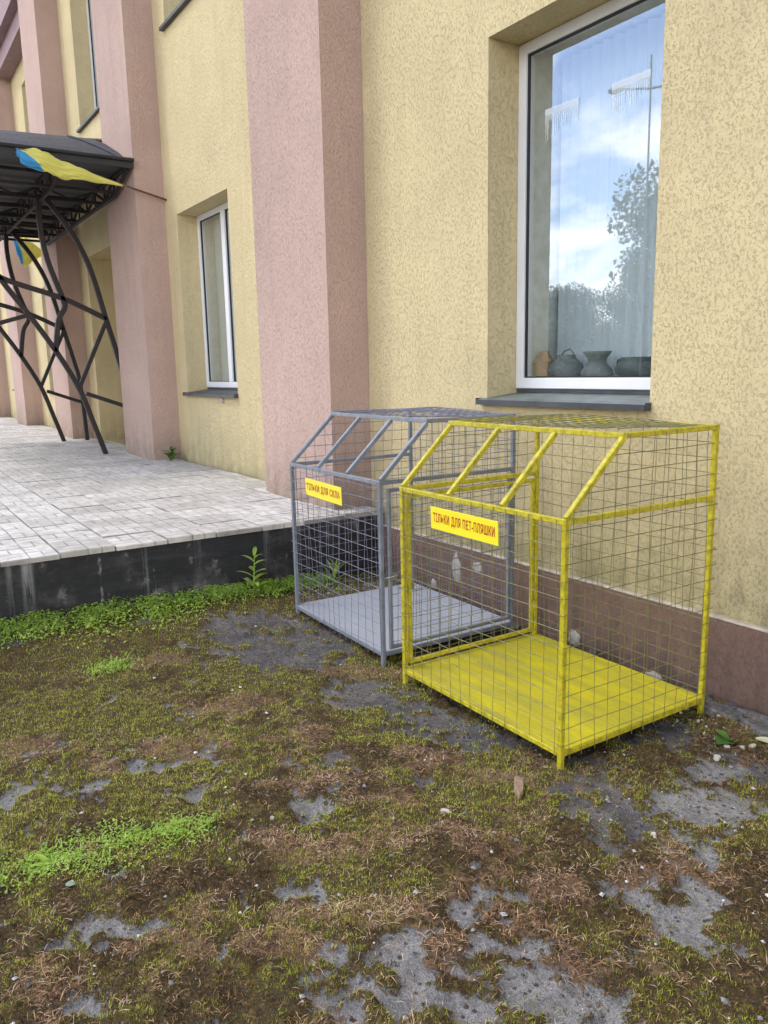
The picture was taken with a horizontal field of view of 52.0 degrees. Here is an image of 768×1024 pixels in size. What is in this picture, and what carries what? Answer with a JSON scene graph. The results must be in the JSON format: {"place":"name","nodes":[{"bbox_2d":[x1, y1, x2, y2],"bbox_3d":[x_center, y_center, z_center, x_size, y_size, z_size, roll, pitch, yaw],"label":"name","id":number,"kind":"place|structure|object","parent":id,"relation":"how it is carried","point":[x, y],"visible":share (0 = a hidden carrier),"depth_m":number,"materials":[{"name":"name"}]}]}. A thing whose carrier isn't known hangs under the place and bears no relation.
{"place":"outdoors","nodes":[
{"label":"outdoors","id":0,"kind":"place"},
{"bbox_2d":[0,570,767,1023],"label":"ground","id":1,"kind":"structure","parent":0,"point":[554,994],"depth_m":2.68,"materials":[{"name":"soil"}]},
{"bbox_2d":[30,854,71,877],"bbox_3d":[-1.089,1.153,2.572,0.138,0.030,0.138,0,10,6],"label":"dandelion","id":2,"kind":"object","parent":1,"relation":"on","point":[43,858],"visible":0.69,"depth_m":2.58,"materials":[{"name":"green plant"}]},
{"bbox_2d":[65,880,74,885],"bbox_3d":[-0.984,1.166,2.469,0.028,0.003,0.028,-8,12,-33],"label":"dead leaf","id":3,"kind":"object","parent":1,"relation":"on","point":[71,883],"visible":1,"depth_m":2.47,"materials":[{"name":"plant"}]},
{"bbox_2d":[75,651,143,679],"bbox_3d":[-1.485,0.835,4.308,0.325,0.054,0.395,6,13,36],"label":"clover tuft","id":4,"kind":"object","parent":1,"relation":"on","point":[110,666],"visible":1,"depth_m":4.30,"materials":[{"name":"green plant"}]},
{"bbox_2d":[0,799,234,897],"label":"clover patch","id":5,"kind":"object","parent":1,"relation":"on","point":[170,830],"visible":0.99,"depth_m":2.67,"materials":[{"name":"green plant"}]},
{"bbox_2d":[0,571,344,650],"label":"weeds","id":6,"kind":"object","parent":1,"relation":"on","point":[223,591],"visible":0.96,"depth_m":4.93,"materials":[{"name":"green plant"}]},
{"bbox_2d":[0,417,384,626],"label":"platform","id":7,"kind":"structure","parent":1,"relation":"on","point":[82,520],"depth_m":5.70,"materials":[{"name":"tile"}]},
{"bbox_2d":[0,130,133,453],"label":"entrance canopy","id":8,"kind":"object","parent":7,"relation":"on","point":[34,203],"visible":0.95,"depth_m":10.00,"materials":[{"name":"black metal"}]},
{"bbox_2d":[163,446,179,460],"bbox_3d":[-2.579,-0.700,9.547,0.268,0.184,0.232,-3,10,-7],"label":"leafy weed","id":9,"kind":"object","parent":7,"relation":"on","point":[171,455],"visible":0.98,"depth_m":9.54,"materials":[{"name":"green plant"}]},
{"bbox_2d":[232,546,270,595],"bbox_3d":[-0.889,0.431,5.393,0.250,0.357,0.281,0,10,6],"label":"dock weed","id":10,"kind":"object","parent":1,"relation":"on","point":[254,550],"visible":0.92,"depth_m":5.40,"materials":[{"name":"green plant"}]},
{"bbox_2d":[320,558,346,582],"bbox_3d":[-0.363,0.446,5.720,0.252,0.210,0.268,-8,12,-33],"label":"grass weed","id":11,"kind":"object","parent":1,"relation":"on","point":[336,568],"depth_m":5.74,"materials":[{"name":"green plant"}]},
{"bbox_2d":[0,0,767,714],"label":"building","id":12,"kind":"structure","parent":1,"relation":"on","point":[374,184],"depth_m":5.35,"materials":[{"name":"yellow paint"}]},
{"bbox_2d":[13,237,40,267],"bbox_3d":[-6.051,-4.560,13.762,0.743,0.588,0.169,-8,12,-33],"label":"flag","id":13,"kind":"object","parent":12,"relation":"attached to","point":[24,257],"visible":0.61,"depth_m":13.65,"materials":[{"name":"yellow fabric"}]},
{"bbox_2d":[76,0,98,132],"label":"window","id":14,"kind":"structure","parent":12,"relation":"in","point":[88,2],"depth_m":11.79,"materials":[{"name":"white plastic"}]},
{"bbox_2d":[15,147,166,200],"bbox_3d":[-3.198,-3.732,8.718,1.588,0.404,0.169,-8,12,-33],"label":"flag","id":15,"kind":"object","parent":12,"relation":"attached to","point":[38,159],"visible":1,"depth_m":8.47,"materials":[{"name":"yellow fabric"}]},
{"bbox_2d":[159,0,189,31],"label":"window","id":16,"kind":"structure","parent":12,"relation":"in","point":[183,3],"depth_m":8.27,"materials":[{"name":"metal"}]},
{"bbox_2d":[183,202,237,397],"bbox_3d":[-1.834,-2.297,8.621,0.358,2.039,1.559,-8,12,-33],"label":"window","id":17,"kind":"structure","parent":12,"relation":"in","point":[229,388],"depth_m":8.77,"materials":[{"name":"white plastic"}]},
{"bbox_2d":[213,215,228,380],"bbox_3d":[-1.577,-2.377,8.744,0.014,1.910,1.440,-8,12,-33],"label":"curtain","id":18,"kind":"object","parent":12,"relation":"hanging from","point":[221,296],"visible":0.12,"depth_m":9.23,"materials":[{"name":"white fabric"}]},
{"bbox_2d":[533,351,552,375],"bbox_3d":[1.023,-0.941,5.017,0.132,0.170,0.136,5,12,31],"label":"cloth topped jar","id":19,"kind":"object","parent":12,"relation":"on","point":[543,361],"visible":0.82,"depth_m":4.97,"materials":[{"name":"orange ceramic"}]},
{"bbox_2d":[475,0,650,410],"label":"window","id":20,"kind":"structure","parent":12,"relation":"in","point":[614,392],"depth_m":4.64,"materials":[{"name":"white plastic"}]},
{"bbox_2d":[548,348,583,375],"bbox_3d":[1.130,-0.925,4.889,0.212,0.181,0.236,-8,12,-33],"label":"clay jug","id":21,"kind":"object","parent":12,"relation":"on","point":[565,365],"visible":0.84,"depth_m":4.82,"materials":[{"name":"grey ceramic"}]},
{"bbox_2d":[580,351,612,375],"bbox_3d":[1.268,-0.878,4.686,0.180,0.155,0.200,-8,12,-33],"label":"flared pot","id":22,"kind":"object","parent":12,"relation":"on","point":[597,365],"visible":0.93,"depth_m":4.63,"materials":[{"name":"grey ceramic"}]},
{"bbox_2d":[557,12,664,375],"bbox_3d":[1.449,-1.724,4.501,0.040,1.960,1.180,-8,12,-33],"label":"curtain","id":23,"kind":"object","parent":12,"relation":"hanging from","point":[611,116],"visible":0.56,"depth_m":4.65,"materials":[{"name":"white fabric"}]},
{"bbox_2d":[614,356,650,375],"bbox_3d":[1.427,-0.818,4.451,0.243,0.115,0.291,-8,12,-33],"label":"glazed pot","id":24,"kind":"object","parent":12,"relation":"on","point":[632,366],"visible":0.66,"depth_m":4.35,"materials":[{"name":"green ceramic"}]},
{"bbox_2d":[0,572,767,1023],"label":"moss","id":25,"kind":"object","parent":1,"relation":"on","point":[352,810],"visible":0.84,"depth_m":2.65,"materials":[{"name":"green plant"}]},
{"bbox_2d":[0,571,767,1023],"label":"grit","id":26,"kind":"object","parent":1,"relation":"on","point":[724,1001],"visible":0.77,"depth_m":2.56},
{"bbox_2d":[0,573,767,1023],"bbox_3d":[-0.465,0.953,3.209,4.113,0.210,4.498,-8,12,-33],"label":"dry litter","id":27,"kind":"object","parent":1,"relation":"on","point":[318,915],"visible":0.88,"depth_m":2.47,"materials":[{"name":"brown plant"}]},
{"bbox_2d":[288,407,517,666],"bbox_3d":[0.110,0.063,4.791,0.968,1.349,1.210,-7,12,-31],"label":"cage","id":28,"kind":"object","parent":1,"relation":"on","point":[371,619],"visible":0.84,"depth_m":4.67,"materials":[{"name":"grey paint"}]},
{"bbox_2d":[383,474,511,648],"bbox_3d":[0.391,0.266,4.354,0.913,0.872,0.097,-8,12,-33],"label":"door","id":29,"kind":"structure","parent":28,"relation":"in","point":[391,576],"depth_m":4.35,"materials":[{"name":"grey paint"}]},
{"bbox_2d":[441,808,451,813],"bbox_3d":[0.225,1.088,2.848,0.045,0.026,0.018,7,19,27],"label":"bone","id":30,"kind":"object","parent":1,"relation":"on","point":[443,810],"visible":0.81,"depth_m":2.84},
{"bbox_2d":[505,623,520,631],"bbox_3d":[0.796,0.718,4.825,0.097,0.049,0.076,-13,18,-22],"label":"rubble stone","id":31,"kind":"object","parent":1,"relation":"on","point":[515,628],"visible":0.4,"depth_m":4.81,"materials":[{"name":"grey stone"}]},
{"bbox_2d":[514,775,523,797],"bbox_3d":[0.512,1.042,2.985,0.039,0.028,0.145,5,12,4],"label":"wood chip","id":32,"kind":"object","parent":1,"relation":"on","point":[518,786],"visible":1,"depth_m":2.97,"materials":[{"name":"beige wood"}]},
{"bbox_2d":[398,414,720,768],"bbox_3d":[0.751,0.240,3.720,0.957,1.349,1.201,-8,12,-32],"label":"cage","id":33,"kind":"object","parent":1,"relation":"on","point":[560,699],"visible":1,"depth_m":3.58,"materials":[{"name":"yellow paint"}]},
{"bbox_2d":[399,478,535,663],"bbox_3d":[0.443,0.290,4.192,0.903,0.872,0.096,-8,12,-32],"label":"door","id":34,"kind":"structure","parent":33,"relation":"in","point":[532,508],"depth_m":4.13,"materials":[{"name":"yellow paint"}]},
{"bbox_2d":[586,650,596,654],"bbox_3d":[1.141,0.781,4.321,0.064,0.035,0.054,-6,18,-22],"label":"rubble stone","id":35,"kind":"object","parent":1,"relation":"on","point":[593,652],"visible":0.48,"depth_m":4.31,"materials":[{"name":"grey stone"}]},
{"bbox_2d":[606,930,627,933],"bbox_3d":[0.654,1.180,2.214,0.061,0.009,0.009,-1,10,0],"label":"twig","id":36,"kind":"object","parent":1,"relation":"on","point":[614,931],"visible":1,"depth_m":2.21,"materials":[{"name":"brown wood"}]},
{"bbox_2d":[682,687,713,701],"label":"asphalt slab","id":37,"kind":"structure","parent":1,"relation":"on","point":[706,697],"depth_m":3.71,"materials":[{"name":"grey asphalt"}]},
{"bbox_2d":[713,754,720,760],"bbox_3d":[1.345,0.997,3.183,0.026,0.029,0.024,15,15,31],"label":"pebble","id":38,"kind":"object","parent":1,"relation":"on","point":[717,757],"visible":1,"depth_m":3.17,"materials":[{"name":"white stone"}]},
{"bbox_2d":[704,700,743,721],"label":"asphalt slab","id":39,"kind":"structure","parent":1,"relation":"on","point":[714,708],"depth_m":3.56,"materials":[{"name":"grey asphalt"}]},
{"bbox_2d":[715,727,737,743],"bbox_3d":[1.442,0.939,3.315,0.089,0.067,0.101,2,11,18],"label":"young weed","id":40,"kind":"object","parent":1,"relation":"on","point":[723,738],"visible":1,"depth_m":3.32,"materials":[{"name":"green plant"}]},
{"bbox_2d":[724,702,736,708],"bbox_3d":[1.586,0.906,3.617,0.078,0.047,0.078,1,11,13],"label":"rubble stone","id":41,"kind":"object","parent":1,"relation":"on","point":[732,705],"visible":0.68,"depth_m":3.60,"materials":[{"name":"grey stone"}]},
{"bbox_2d":[736,707,767,724],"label":"asphalt slab","id":42,"kind":"structure","parent":1,"relation":"on","point":[757,716],"depth_m":3.51,"materials":[{"name":"stone"}]},
{"bbox_2d":[739,718,767,736],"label":"asphalt slab","id":43,"kind":"structure","parent":1,"relation":"on","point":[756,726],"depth_m":3.41,"materials":[{"name":"grey asphalt"}]},
{"bbox_2d":[755,737,767,742],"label":"dead leaf","id":44,"kind":"object","parent":1,"relation":"on","point":[764,739],"visible":1,"depth_m":3.31,"materials":[{"name":"beige plant"}]}
]}

